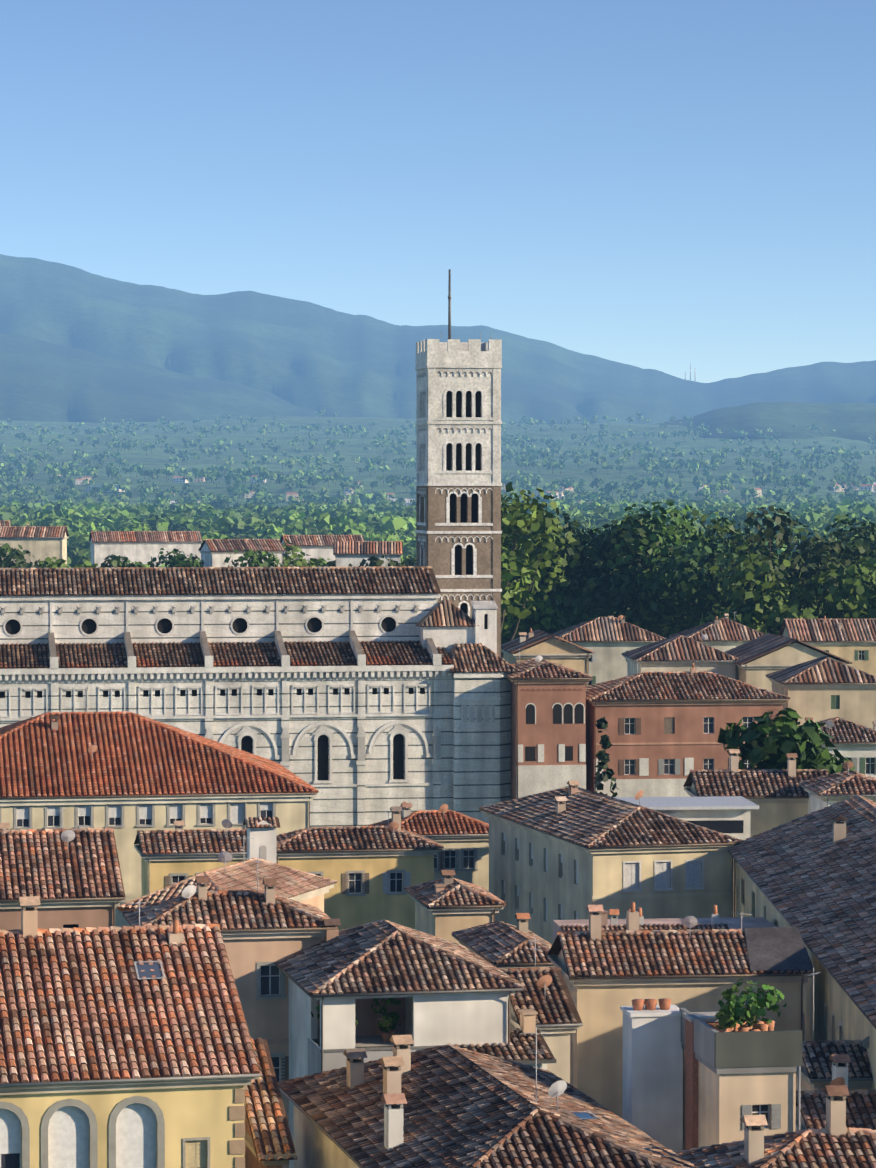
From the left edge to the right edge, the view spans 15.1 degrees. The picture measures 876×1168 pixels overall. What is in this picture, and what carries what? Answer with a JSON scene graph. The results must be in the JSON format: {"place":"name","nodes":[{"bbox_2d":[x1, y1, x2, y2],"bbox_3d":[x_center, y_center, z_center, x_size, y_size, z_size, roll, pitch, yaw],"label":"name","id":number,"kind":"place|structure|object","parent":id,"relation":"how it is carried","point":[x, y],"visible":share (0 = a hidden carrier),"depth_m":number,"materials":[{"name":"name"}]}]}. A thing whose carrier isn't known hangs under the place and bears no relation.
{"place":"outdoors","nodes":[
{"label":"outdoors","id":0,"kind":"place"},
{"bbox_2d":[0,254,875,441],"bbox_3d":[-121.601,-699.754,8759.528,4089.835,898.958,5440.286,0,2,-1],"label":"mountains","id":1,"kind":"structure","parent":0,"point":[78,344],"depth_m":9850.01,"materials":[{"name":"stone"}]},
{"bbox_2d":[0,417,875,508],"bbox_3d":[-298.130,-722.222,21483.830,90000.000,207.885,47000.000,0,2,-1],"label":"terrain","id":2,"kind":"structure","parent":0,"point":[157,458],"depth_m":5845.25,"materials":[{"name":"green plant"}]},
{"bbox_2d":[0,566,519,826],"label":"cathedral","id":3,"kind":"structure","parent":2,"relation":"on","point":[361,696],"depth_m":316.77,"materials":[{"name":"stone"}]},
{"bbox_2d":[0,808,875,1167],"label":"town","id":4,"kind":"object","parent":2,"relation":"on","point":[254,1012],"visible":1,"depth_m":130.82,"materials":[{"name":"tile"}]},
{"bbox_2d":[0,708,875,1088],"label":"town","id":5,"kind":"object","parent":2,"relation":"on","point":[782,834],"visible":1,"depth_m":230.76,"materials":[{"name":"tile"}]},
{"bbox_2d":[0,409,875,657],"bbox_3d":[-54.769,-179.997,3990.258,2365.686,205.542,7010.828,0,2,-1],"label":"trees","id":6,"kind":"object","parent":2,"relation":"on","point":[666,568],"visible":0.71,"depth_m":1689.29,"materials":[{"name":"green plant"}]},
{"bbox_2d":[0,521,875,798],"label":"town","id":7,"kind":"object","parent":2,"relation":"on","point":[670,706],"visible":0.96,"depth_m":329.70,"materials":[{"name":"tile"}]},
{"bbox_2d":[415,269,501,656],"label":"campanile","id":8,"kind":"structure","parent":2,"relation":"on","point":[458,485],"depth_m":334.98,"materials":[{"name":"stone"}]},
{"bbox_2d":[51,474,875,550],"bbox_3d":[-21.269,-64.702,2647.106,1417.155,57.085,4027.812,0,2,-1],"label":"buildings","id":9,"kind":"structure","parent":2,"relation":"on","point":[868,487],"depth_m":4255.32,"materials":[{"name":"white"}]},
{"bbox_2d":[0,0,875,382],"label":"sky","id":10,"kind":"structure","parent":0,"point":[666,186],"materials":[{"name":"blue"}]}
]}

